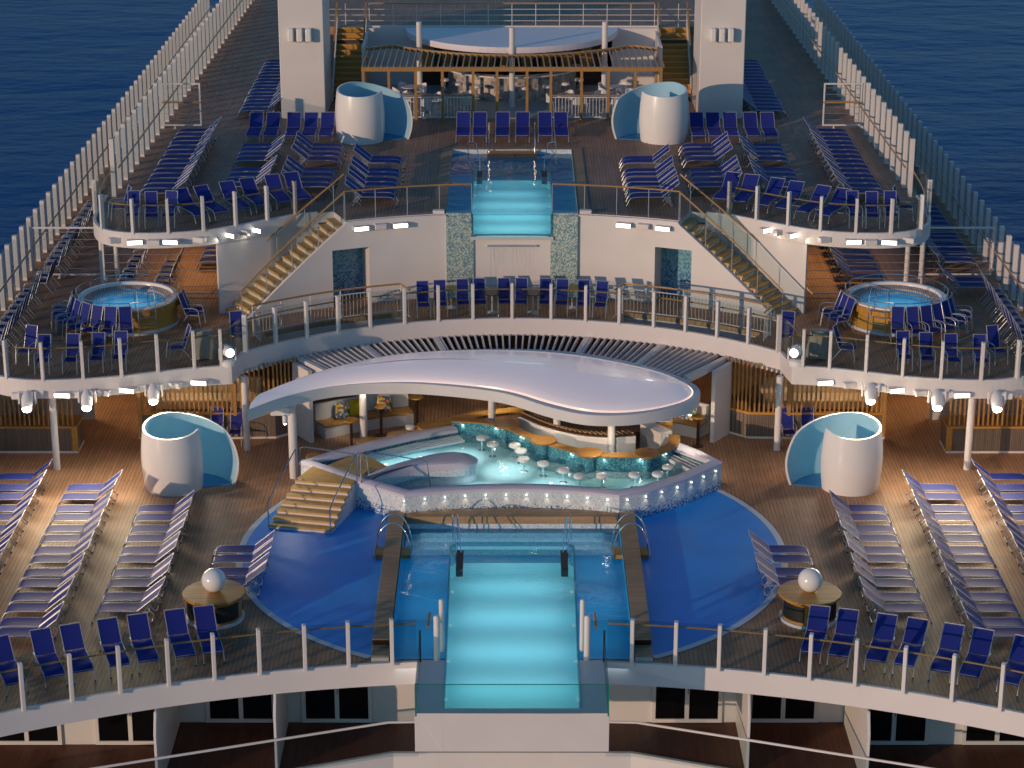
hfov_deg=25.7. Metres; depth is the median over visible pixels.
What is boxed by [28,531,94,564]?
sun lounger
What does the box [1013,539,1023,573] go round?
sun lounger
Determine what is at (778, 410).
column
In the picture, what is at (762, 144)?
sun lounger
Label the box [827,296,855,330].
deck chair
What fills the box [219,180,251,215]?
sun lounger
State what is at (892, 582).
sun lounger
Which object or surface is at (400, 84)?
cafe chair
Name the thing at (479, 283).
deck chair
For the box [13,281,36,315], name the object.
deck chair
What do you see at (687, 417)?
cushion
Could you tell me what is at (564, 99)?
cafe table
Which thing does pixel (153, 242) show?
junction box
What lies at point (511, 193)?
pool
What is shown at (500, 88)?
bar stool
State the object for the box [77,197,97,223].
deck chair
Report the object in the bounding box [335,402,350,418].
cushion
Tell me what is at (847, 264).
sun lounger
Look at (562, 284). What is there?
deck chair
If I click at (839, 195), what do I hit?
sun lounger
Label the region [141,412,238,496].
shower screen
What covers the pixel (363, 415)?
column
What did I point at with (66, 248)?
deck chair
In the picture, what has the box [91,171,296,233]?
glass balustrade
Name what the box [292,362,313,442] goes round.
bay wall
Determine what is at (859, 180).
sun lounger
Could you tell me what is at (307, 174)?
sun lounger
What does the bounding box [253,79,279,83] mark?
sun lounger
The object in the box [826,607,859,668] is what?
sun lounger
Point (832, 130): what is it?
sun lounger
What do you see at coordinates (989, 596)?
sun lounger
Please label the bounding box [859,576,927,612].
sun lounger
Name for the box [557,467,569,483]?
bar stool
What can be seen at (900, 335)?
deck chair
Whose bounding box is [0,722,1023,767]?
balcony deck
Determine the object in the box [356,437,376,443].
bar table
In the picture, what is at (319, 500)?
spa steps
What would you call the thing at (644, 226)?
junction box
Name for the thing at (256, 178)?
sun lounger
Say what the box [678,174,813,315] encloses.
staircase
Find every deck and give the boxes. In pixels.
[0,64,1023,398]
[0,358,1023,736]
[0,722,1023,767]
[93,0,930,248]
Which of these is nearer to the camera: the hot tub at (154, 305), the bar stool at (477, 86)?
the hot tub at (154, 305)
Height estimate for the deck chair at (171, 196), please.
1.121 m
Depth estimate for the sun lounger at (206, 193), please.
78.16 m
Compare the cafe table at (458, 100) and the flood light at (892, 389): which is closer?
the flood light at (892, 389)
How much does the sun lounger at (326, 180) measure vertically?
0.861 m
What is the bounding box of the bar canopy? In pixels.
[247,349,699,425]
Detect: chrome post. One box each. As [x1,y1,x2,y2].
[488,122,489,151]
[534,122,535,151]
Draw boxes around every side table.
[446,285,455,308]
[483,290,501,313]
[523,290,542,313]
[566,285,577,308]
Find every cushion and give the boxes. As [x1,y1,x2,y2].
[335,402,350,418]
[349,400,359,415]
[377,396,392,411]
[679,408,696,421]
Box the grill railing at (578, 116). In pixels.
[401,94,622,117]
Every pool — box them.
[299,425,722,520]
[393,523,630,751]
[435,147,588,239]
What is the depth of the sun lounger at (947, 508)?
67.99 m
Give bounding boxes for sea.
[0,0,1023,293]
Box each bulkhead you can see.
[247,214,776,320]
[318,336,722,357]
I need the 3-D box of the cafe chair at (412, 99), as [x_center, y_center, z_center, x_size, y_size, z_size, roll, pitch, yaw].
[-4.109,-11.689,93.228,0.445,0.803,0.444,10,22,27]
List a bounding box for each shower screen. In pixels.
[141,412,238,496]
[335,82,412,144]
[611,82,688,144]
[785,412,882,496]
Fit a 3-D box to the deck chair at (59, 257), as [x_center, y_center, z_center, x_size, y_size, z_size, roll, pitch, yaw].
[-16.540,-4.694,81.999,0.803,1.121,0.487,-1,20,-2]
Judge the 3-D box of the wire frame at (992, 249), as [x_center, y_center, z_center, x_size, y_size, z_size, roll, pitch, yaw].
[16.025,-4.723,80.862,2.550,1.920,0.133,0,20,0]
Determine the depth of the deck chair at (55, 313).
75.96 m
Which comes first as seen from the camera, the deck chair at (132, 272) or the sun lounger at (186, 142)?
the deck chair at (132, 272)
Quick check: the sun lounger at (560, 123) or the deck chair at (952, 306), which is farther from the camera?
the sun lounger at (560, 123)
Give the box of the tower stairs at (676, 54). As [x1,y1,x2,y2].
[657,2,692,100]
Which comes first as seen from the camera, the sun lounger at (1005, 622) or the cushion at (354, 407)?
the sun lounger at (1005, 622)
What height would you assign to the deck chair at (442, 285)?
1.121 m
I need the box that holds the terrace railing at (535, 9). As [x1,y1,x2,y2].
[329,2,694,25]
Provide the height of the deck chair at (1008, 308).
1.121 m
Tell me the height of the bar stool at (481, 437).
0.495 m
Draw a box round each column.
[49,399,60,469]
[98,241,105,283]
[113,247,119,281]
[241,375,249,450]
[288,405,298,478]
[359,394,367,436]
[416,21,422,100]
[488,401,494,420]
[509,27,514,106]
[553,419,560,424]
[601,21,607,100]
[607,426,614,452]
[773,375,782,450]
[903,247,910,281]
[918,241,925,283]
[963,399,974,469]
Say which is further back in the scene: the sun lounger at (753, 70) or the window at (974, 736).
the sun lounger at (753, 70)
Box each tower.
[278,0,331,118]
[692,0,745,118]
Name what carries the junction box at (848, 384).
attached to the deck at (882, 366)
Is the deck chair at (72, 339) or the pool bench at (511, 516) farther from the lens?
the deck chair at (72, 339)
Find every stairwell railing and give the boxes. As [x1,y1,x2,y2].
[251,283,409,340]
[614,283,772,340]
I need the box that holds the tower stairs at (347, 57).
[331,2,366,100]
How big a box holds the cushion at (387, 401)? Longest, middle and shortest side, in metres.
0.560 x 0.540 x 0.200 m
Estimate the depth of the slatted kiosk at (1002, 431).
73.24 m
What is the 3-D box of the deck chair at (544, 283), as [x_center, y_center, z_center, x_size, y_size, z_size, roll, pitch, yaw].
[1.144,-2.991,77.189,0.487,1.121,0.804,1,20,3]
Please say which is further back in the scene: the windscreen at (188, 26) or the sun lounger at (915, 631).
the windscreen at (188, 26)
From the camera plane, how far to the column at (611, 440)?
71.17 m
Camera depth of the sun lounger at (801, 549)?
65.10 m
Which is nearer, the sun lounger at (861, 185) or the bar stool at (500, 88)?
the sun lounger at (861, 185)
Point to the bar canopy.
(583, 389)
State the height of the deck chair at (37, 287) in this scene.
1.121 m
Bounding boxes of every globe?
[201,568,225,591]
[798,568,822,591]
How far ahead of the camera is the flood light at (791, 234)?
76.31 m
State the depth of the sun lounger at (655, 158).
83.76 m
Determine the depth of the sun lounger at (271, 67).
100.16 m
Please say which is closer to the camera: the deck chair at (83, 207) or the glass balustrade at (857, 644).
the glass balustrade at (857, 644)
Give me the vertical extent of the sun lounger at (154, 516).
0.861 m
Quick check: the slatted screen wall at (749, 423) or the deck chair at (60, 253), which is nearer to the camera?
the slatted screen wall at (749, 423)
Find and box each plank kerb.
[371,511,404,661]
[619,511,652,661]
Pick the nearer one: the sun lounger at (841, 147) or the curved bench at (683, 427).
the curved bench at (683, 427)
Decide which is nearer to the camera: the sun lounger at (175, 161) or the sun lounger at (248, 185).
the sun lounger at (248, 185)
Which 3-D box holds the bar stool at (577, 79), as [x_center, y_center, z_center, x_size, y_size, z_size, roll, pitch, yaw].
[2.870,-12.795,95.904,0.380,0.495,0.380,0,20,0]
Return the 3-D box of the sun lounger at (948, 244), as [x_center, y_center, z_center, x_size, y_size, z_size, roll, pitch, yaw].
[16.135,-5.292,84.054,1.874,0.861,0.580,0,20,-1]
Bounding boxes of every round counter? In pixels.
[182,579,245,629]
[778,579,841,629]
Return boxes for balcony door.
[0,725,62,744]
[94,709,154,744]
[205,694,272,722]
[301,686,372,722]
[651,686,722,722]
[751,694,818,722]
[869,709,929,744]
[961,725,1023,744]
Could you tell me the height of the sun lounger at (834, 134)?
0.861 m
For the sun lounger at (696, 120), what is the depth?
89.07 m
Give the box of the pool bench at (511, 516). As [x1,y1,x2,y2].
[406,508,617,523]
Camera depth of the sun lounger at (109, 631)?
59.30 m
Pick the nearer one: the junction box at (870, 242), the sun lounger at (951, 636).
the sun lounger at (951, 636)
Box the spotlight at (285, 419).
[282,415,287,424]
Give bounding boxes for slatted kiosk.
[0,394,94,452]
[929,394,1023,452]
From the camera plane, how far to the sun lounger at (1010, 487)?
69.58 m
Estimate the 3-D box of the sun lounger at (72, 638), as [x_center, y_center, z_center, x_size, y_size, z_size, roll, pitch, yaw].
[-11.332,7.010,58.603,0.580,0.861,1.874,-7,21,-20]
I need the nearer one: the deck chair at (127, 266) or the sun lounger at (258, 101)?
the deck chair at (127, 266)
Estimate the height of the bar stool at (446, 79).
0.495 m
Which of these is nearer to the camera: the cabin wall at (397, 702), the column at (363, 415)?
the cabin wall at (397, 702)
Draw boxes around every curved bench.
[314,394,413,438]
[656,402,709,437]
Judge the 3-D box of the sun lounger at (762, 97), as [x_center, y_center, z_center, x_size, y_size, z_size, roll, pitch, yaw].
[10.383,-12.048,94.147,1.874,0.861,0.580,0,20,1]
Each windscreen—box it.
[0,0,211,310]
[109,0,252,196]
[771,0,914,196]
[812,0,1023,310]
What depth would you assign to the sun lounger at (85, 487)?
69.58 m
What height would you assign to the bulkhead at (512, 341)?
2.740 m
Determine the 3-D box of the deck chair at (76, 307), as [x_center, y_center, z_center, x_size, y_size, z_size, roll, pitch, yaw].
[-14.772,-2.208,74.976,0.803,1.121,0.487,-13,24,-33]
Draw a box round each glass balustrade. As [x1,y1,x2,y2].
[0,329,234,381]
[0,618,415,712]
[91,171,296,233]
[222,283,801,352]
[343,183,471,219]
[552,183,680,219]
[608,618,1023,712]
[727,171,932,233]
[789,329,1023,381]
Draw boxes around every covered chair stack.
[191,328,217,359]
[806,328,832,359]
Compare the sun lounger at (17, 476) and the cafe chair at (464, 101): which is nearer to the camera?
the sun lounger at (17, 476)
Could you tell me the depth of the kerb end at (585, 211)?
77.99 m
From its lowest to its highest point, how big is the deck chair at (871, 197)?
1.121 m
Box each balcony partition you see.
[153,706,179,767]
[273,693,287,767]
[736,693,750,767]
[844,706,870,767]
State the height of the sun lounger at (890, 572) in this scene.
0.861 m
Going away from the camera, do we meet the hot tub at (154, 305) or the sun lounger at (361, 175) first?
the hot tub at (154, 305)
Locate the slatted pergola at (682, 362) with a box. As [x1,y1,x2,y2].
[241,334,782,381]
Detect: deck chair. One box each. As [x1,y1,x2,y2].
[0,299,24,334]
[0,305,21,340]
[0,311,17,345]
[0,317,12,352]
[0,323,8,355]
[4,293,28,326]
[9,287,32,321]
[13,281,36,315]
[16,324,37,365]
[17,276,40,309]
[21,270,44,304]
[32,260,55,293]
[34,334,53,374]
[36,255,59,288]
[44,244,66,276]
[47,240,69,270]
[51,234,73,265]
[51,292,72,324]
[51,295,75,331]
[52,288,75,320]
[55,229,76,260]
[56,299,82,337]
[57,225,79,256]
[61,220,82,250]
[62,333,80,373]
[65,216,85,244]
[66,302,91,334]
[68,211,89,241]
[71,206,92,236]
[74,204,93,231]
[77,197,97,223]
[80,199,97,218]
[81,304,103,332]
[88,332,106,372]
[98,306,116,343]
[108,184,131,220]
[111,330,129,370]
[117,263,138,281]
[118,306,133,341]
[120,256,141,280]
[123,252,144,280]
[125,190,141,227]
[125,249,147,278]
[128,249,148,273]
[131,249,152,269]
[144,191,158,228]
[154,263,174,285]
[156,257,177,287]
[159,252,180,281]
[161,190,179,227]
[162,248,183,279]
[164,247,185,274]
[166,323,191,362]
[177,291,205,327]
[182,288,206,321]
[211,406,223,427]
[227,406,242,446]
[229,310,242,345]
[416,280,430,318]
[433,279,447,317]
[456,278,470,315]
[473,278,487,315]
[497,278,510,314]
[513,278,527,314]
[538,278,551,308]
[554,278,568,315]
[576,279,590,316]
[592,280,608,318]
[781,406,796,446]
[782,310,794,345]
[800,407,813,426]
[817,289,843,323]
[820,293,847,327]
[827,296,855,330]
[832,323,857,362]
[844,190,862,227]
[864,191,880,228]
[882,190,898,227]
[890,306,905,344]
[892,185,915,220]
[894,331,912,370]
[906,306,925,336]
[917,332,935,372]
[918,305,941,342]
[932,302,955,333]
[939,299,966,335]
[943,333,961,373]
[948,296,971,333]
[951,292,972,328]
[971,334,989,374]
[979,270,1002,304]
[983,276,1006,310]
[986,324,1007,363]
[987,282,1011,315]
[991,287,1014,321]
[995,293,1018,326]
[999,299,1023,333]
[1002,305,1023,340]
[1006,311,1023,345]
[1011,317,1023,352]
[1015,323,1023,355]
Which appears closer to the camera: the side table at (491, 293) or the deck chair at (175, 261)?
the side table at (491, 293)
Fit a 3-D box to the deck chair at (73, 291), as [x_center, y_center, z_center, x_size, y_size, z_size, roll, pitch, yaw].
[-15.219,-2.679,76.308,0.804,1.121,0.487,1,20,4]
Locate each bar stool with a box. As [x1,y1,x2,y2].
[405,424,415,431]
[440,78,448,89]
[454,82,462,92]
[475,84,480,96]
[476,434,487,450]
[487,441,498,457]
[495,86,503,98]
[509,442,520,458]
[515,447,526,463]
[518,456,529,472]
[520,86,528,98]
[537,460,548,476]
[543,84,548,96]
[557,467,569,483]
[561,82,569,91]
[574,473,585,485]
[575,78,583,89]
[596,472,607,487]
[628,471,640,486]
[652,470,663,480]
[662,464,673,478]
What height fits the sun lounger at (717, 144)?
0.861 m
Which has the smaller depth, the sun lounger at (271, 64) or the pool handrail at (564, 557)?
the pool handrail at (564, 557)
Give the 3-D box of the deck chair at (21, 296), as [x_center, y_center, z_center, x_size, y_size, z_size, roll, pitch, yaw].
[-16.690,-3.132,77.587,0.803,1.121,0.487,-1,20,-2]
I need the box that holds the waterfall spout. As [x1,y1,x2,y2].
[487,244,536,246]
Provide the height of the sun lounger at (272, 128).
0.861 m
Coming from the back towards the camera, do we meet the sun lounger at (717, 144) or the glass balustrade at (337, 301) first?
the sun lounger at (717, 144)
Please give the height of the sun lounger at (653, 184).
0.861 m
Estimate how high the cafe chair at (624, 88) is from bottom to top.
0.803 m
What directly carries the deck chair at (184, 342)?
on the deck at (882, 366)
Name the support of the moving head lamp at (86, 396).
attached to the deck at (882, 366)
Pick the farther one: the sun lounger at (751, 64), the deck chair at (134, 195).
the sun lounger at (751, 64)
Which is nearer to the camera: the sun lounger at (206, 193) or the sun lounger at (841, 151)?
the sun lounger at (206, 193)
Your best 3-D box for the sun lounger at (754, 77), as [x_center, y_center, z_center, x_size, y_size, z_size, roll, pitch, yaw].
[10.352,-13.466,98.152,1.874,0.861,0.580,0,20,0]
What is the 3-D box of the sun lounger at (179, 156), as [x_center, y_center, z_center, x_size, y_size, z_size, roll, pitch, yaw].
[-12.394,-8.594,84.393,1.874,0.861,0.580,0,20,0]
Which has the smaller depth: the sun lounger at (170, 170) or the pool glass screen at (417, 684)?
the pool glass screen at (417, 684)
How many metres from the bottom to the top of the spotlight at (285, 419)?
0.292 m
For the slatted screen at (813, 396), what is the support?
on the deck at (700, 568)
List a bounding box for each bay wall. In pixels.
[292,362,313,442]
[710,362,731,442]
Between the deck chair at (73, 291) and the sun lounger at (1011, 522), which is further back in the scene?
the deck chair at (73, 291)
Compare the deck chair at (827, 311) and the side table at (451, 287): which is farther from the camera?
the side table at (451, 287)
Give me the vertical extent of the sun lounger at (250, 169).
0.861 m
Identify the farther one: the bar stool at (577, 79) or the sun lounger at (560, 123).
the bar stool at (577, 79)
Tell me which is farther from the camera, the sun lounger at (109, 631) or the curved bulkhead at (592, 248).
the curved bulkhead at (592, 248)
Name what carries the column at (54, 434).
on the deck at (700, 568)
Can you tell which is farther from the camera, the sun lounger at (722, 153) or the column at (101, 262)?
the sun lounger at (722, 153)
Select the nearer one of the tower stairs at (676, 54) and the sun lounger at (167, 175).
the sun lounger at (167, 175)
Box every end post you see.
[426,599,444,660]
[579,599,597,660]
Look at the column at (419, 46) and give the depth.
94.55 m
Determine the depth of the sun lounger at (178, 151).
85.20 m
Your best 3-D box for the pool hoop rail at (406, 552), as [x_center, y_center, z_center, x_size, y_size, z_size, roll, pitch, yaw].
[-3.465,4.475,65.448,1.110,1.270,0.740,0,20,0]
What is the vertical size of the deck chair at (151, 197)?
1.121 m
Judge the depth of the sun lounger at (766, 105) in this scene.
92.81 m
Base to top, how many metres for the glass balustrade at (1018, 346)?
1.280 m
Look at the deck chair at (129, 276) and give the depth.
79.89 m
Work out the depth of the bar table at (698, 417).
73.72 m
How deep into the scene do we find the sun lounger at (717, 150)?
84.79 m
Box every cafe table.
[401,84,418,103]
[417,93,433,113]
[451,93,466,112]
[557,93,572,111]
[590,93,606,113]
[605,84,622,96]
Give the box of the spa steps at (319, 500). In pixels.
[267,446,430,533]
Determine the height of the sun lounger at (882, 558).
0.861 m
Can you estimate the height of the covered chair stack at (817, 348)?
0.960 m
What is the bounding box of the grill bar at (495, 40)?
[361,27,662,118]
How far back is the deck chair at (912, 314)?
74.34 m
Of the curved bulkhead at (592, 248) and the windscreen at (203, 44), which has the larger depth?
the windscreen at (203, 44)
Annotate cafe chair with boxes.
[398,82,407,91]
[407,92,414,111]
[417,83,426,93]
[421,98,431,115]
[431,91,440,111]
[440,92,450,110]
[461,98,469,111]
[462,90,471,109]
[546,93,556,111]
[565,90,574,109]
[571,96,579,114]
[583,96,588,111]
[594,90,603,109]
[610,96,617,108]
[616,82,626,93]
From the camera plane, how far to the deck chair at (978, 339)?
71.57 m
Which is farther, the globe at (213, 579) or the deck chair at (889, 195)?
the deck chair at (889, 195)
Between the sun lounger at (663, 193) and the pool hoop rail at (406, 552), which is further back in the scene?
the sun lounger at (663, 193)
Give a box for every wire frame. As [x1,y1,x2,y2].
[29,227,99,278]
[101,243,217,293]
[161,83,201,128]
[806,243,922,293]
[822,83,862,127]
[924,227,994,278]
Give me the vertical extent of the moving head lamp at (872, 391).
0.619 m
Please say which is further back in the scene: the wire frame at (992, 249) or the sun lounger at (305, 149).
the sun lounger at (305, 149)
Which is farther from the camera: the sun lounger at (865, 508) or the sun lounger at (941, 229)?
the sun lounger at (941, 229)
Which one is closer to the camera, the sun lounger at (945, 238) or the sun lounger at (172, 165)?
the sun lounger at (172, 165)
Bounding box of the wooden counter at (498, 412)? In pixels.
[418,407,533,429]
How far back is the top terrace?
100.61 m
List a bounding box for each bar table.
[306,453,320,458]
[344,417,357,445]
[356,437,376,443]
[375,404,386,436]
[409,394,423,427]
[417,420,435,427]
[692,414,704,447]
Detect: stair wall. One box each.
[216,227,317,313]
[706,227,807,313]
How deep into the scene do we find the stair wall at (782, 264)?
77.27 m
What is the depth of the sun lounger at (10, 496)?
68.88 m
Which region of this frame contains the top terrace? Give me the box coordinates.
[329,0,694,34]
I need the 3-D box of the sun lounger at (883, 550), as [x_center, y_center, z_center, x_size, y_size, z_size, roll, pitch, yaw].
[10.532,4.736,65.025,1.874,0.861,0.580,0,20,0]
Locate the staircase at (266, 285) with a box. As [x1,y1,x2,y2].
[210,174,345,315]
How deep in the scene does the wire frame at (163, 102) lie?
90.03 m
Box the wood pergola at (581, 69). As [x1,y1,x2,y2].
[361,45,663,119]
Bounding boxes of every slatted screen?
[155,377,262,408]
[760,377,868,408]
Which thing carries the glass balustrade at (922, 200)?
on the deck at (773, 47)
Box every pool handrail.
[452,513,463,576]
[468,142,482,183]
[541,142,555,183]
[560,513,571,576]
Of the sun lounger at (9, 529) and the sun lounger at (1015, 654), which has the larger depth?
the sun lounger at (9, 529)
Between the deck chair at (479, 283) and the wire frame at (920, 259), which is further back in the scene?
the wire frame at (920, 259)
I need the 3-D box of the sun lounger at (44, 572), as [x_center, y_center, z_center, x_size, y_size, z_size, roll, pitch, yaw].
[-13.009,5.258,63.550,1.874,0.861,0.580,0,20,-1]
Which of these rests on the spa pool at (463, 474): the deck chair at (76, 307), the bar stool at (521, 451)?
the bar stool at (521, 451)
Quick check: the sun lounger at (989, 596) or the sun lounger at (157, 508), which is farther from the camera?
the sun lounger at (157, 508)
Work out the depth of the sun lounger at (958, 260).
82.06 m
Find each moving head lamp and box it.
[11,390,36,412]
[71,389,96,410]
[137,383,162,404]
[218,344,236,366]
[787,344,805,366]
[861,383,886,404]
[927,389,952,410]
[987,390,1012,412]
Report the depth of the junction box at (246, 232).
76.65 m
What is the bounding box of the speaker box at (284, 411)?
[271,406,290,415]
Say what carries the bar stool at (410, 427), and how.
on the deck at (700, 568)
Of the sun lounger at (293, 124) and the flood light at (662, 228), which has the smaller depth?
the flood light at (662, 228)
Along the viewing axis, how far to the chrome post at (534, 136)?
86.46 m
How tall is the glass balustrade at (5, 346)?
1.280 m
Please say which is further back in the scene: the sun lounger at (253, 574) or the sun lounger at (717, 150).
the sun lounger at (717, 150)
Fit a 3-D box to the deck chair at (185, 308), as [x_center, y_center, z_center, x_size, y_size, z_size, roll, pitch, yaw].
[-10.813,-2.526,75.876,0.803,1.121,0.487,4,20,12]
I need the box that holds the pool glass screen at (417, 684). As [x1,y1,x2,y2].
[414,630,609,715]
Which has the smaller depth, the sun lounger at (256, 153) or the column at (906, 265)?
the column at (906, 265)
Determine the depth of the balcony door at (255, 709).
61.86 m
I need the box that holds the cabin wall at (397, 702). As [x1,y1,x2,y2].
[62,684,962,743]
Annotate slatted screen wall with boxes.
[136,356,300,438]
[723,356,887,438]
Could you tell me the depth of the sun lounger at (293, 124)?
89.07 m
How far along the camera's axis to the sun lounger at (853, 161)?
83.73 m
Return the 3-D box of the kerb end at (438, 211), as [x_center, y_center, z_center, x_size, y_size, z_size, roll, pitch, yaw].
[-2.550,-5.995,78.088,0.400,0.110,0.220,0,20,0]
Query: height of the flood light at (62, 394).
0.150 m
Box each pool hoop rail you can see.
[374,513,412,559]
[611,513,649,562]
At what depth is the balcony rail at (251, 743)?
58.63 m
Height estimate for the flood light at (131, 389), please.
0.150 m
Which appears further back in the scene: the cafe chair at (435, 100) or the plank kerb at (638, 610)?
the cafe chair at (435, 100)
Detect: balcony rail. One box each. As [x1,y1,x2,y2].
[92,721,414,767]
[609,721,931,767]
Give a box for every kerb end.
[433,209,443,213]
[580,209,590,213]
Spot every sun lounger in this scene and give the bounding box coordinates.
[0,459,51,490]
[0,470,46,501]
[0,478,42,510]
[0,490,35,522]
[0,498,31,531]
[0,510,24,543]
[0,519,19,552]
[0,530,14,564]
[0,539,9,573]
[0,601,64,637]
[0,611,59,639]
[0,634,28,697]
[1,586,69,623]
[6,576,74,612]
[15,563,81,598]
[19,552,85,587]
[26,539,91,573]
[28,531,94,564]
[29,627,67,689]
[38,519,100,552]
[39,509,103,543]
[49,498,109,531]
[50,490,112,522]
[55,478,117,510]
[59,622,95,684]
[61,469,122,501]
[91,586,160,623]
[96,616,131,678]
[100,576,165,612]
[102,562,170,597]
[109,553,173,587]
[111,539,177,573]
[115,530,180,564]
[123,519,184,552]
[126,612,160,673]
[127,510,188,543]
[130,498,192,531]
[132,490,194,522]
[140,176,188,194]
[141,171,190,190]
[144,166,193,189]
[148,161,196,187]
[151,156,199,182]
[155,151,202,177]
[157,142,206,167]
[157,147,204,172]
[162,138,209,162]
[163,133,211,158]
[164,608,197,668]
[167,130,213,153]
[169,125,215,149]
[172,187,210,224]
[173,121,218,144]
[177,116,221,140]
[193,184,230,221]
[193,604,224,665]
[196,257,216,267]
[198,251,215,264]
[203,245,215,252]
[210,530,274,564]
[210,539,273,573]
[218,170,270,196]
[218,552,269,586]
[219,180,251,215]
[220,165,271,190]
[226,561,266,596]
[227,159,275,182]
[229,155,277,173]
[231,144,280,169]
[234,139,283,164]
[236,97,280,118]
[236,135,284,159]
[239,95,280,112]
[239,177,271,214]
[241,92,280,111]
[241,131,286,155]
[243,87,280,103]
[244,90,280,106]
[245,112,263,143]
[247,86,280,97]
[248,83,280,93]
[250,82,280,90]
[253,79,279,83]
[256,76,279,79]
[257,72,279,76]
[259,69,279,72]
[260,66,279,70]
[262,63,279,66]
[263,112,280,138]
[264,59,279,63]
[264,173,292,210]
[281,170,334,195]
[282,165,335,191]
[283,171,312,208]
[284,112,301,143]
[285,159,337,185]
[286,155,338,177]
[291,144,342,169]
[293,140,344,164]
[295,135,345,159]
[296,131,346,155]
[301,112,318,143]
[318,112,334,142]
[344,180,398,206]
[345,175,398,201]
[348,164,400,190]
[348,169,400,195]
[351,155,403,180]
[351,159,402,185]
[353,146,403,172]
[355,143,405,168]
[456,112,470,143]
[472,112,486,143]
[495,112,509,143]
[515,112,529,143]
[538,112,552,143]
[554,112,568,143]
[618,143,669,168]
[619,146,669,172]
[621,155,672,181]
[621,159,673,185]
[623,165,674,190]
[623,169,676,195]
[625,175,678,201]
[625,179,679,206]
[678,131,727,155]
[678,135,728,159]
[680,139,730,164]
[681,144,732,169]
[685,155,737,177]
[686,159,738,185]
[687,165,740,191]
[688,170,742,196]
[689,112,705,142]
[705,112,722,143]
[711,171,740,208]
[722,112,739,143]
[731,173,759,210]
[737,131,785,155]
[738,135,784,159]
[741,140,790,164]
[742,144,791,169]
[743,83,775,93]
[743,86,777,100]
[743,88,776,101]
[743,89,781,107]
[743,92,780,111]
[743,94,784,112]
[743,97,787,118]
[743,112,760,138]
[744,59,759,63]
[744,63,760,66]
[744,66,763,70]
[744,69,766,76]
[744,72,768,82]
[744,76,769,82]
[744,79,768,82]
[744,82,772,87]
[747,155,795,173]
[748,530,811,563]
[749,160,798,183]
[751,165,802,191]
[751,539,814,573]
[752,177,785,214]
[753,169,805,196]
[754,552,805,586]
[757,561,797,596]
[760,112,778,143]
[772,180,804,215]
[793,184,831,221]
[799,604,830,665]
[802,116,847,140]
[805,121,852,144]
[808,125,853,149]
[810,129,855,153]
[812,133,858,158]
[813,187,851,224]
[815,138,862,162]
[817,143,864,167]
[819,147,866,172]
[822,151,871,177]
[824,156,874,182]
[826,247,869,257]
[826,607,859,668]
[827,161,876,187]
[829,247,872,263]
[829,247,875,268]
[829,490,891,522]
[830,166,879,189]
[830,249,878,274]
[831,499,892,531]
[833,171,882,190]
[833,255,884,281]
[835,260,885,287]
[836,176,883,193]
[836,510,900,543]
[839,519,901,552]
[843,530,906,564]
[846,539,912,573]
[851,553,916,587]
[854,563,920,598]
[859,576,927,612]
[862,587,931,623]
[863,612,897,674]
[892,616,928,678]
[901,469,959,501]
[906,478,965,510]
[911,489,970,522]
[915,498,977,531]
[919,236,961,246]
[920,509,982,542]
[924,519,987,552]
[925,238,965,255]
[925,240,969,260]
[926,241,976,266]
[928,245,980,271]
[928,622,964,684]
[929,531,993,564]
[930,212,944,217]
[930,226,954,231]
[930,231,958,237]
[931,207,941,212]
[931,217,948,222]
[931,221,951,230]
[933,539,998,573]
[939,264,985,291]
[939,552,1004,587]
[942,269,986,296]
[943,563,1011,598]
[948,576,1017,612]
[954,587,1022,623]
[956,627,994,689]
[960,601,1023,637]
[965,611,1023,639]
[971,459,1023,490]
[977,470,1023,501]
[981,478,1023,510]
[988,490,1023,522]
[993,499,1023,531]
[995,634,1023,697]
[998,510,1023,543]
[1003,519,1023,552]
[1010,531,1023,564]
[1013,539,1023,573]
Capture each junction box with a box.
[96,389,110,396]
[108,237,120,243]
[147,239,159,245]
[168,381,181,388]
[193,236,206,242]
[241,229,251,235]
[374,223,386,229]
[637,223,649,229]
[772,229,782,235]
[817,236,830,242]
[842,381,855,388]
[864,239,876,245]
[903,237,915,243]
[913,389,927,396]
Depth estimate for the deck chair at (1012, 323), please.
73.77 m
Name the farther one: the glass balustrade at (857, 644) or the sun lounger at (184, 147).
the sun lounger at (184, 147)
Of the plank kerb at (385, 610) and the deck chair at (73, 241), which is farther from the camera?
the deck chair at (73, 241)
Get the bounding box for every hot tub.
[75,274,179,337]
[844,274,948,337]
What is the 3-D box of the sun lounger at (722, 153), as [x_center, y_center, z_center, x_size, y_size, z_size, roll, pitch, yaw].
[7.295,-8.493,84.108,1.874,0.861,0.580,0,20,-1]
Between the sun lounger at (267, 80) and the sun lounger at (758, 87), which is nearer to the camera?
the sun lounger at (758, 87)
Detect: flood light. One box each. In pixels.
[54,391,71,397]
[119,386,137,393]
[127,239,142,244]
[163,238,179,244]
[191,378,208,385]
[226,232,238,237]
[253,227,265,232]
[353,225,368,231]
[392,221,407,227]
[616,221,631,227]
[655,225,670,231]
[758,227,770,232]
[785,232,797,237]
[815,378,832,385]
[844,238,860,244]
[881,239,896,244]
[886,386,904,393]
[952,391,969,397]
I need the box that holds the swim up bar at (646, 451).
[451,411,679,478]
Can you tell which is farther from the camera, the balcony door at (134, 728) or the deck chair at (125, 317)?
the deck chair at (125, 317)
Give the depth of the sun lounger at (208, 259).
82.19 m
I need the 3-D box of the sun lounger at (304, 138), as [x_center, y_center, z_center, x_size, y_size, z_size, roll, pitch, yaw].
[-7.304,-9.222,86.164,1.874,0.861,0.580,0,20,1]

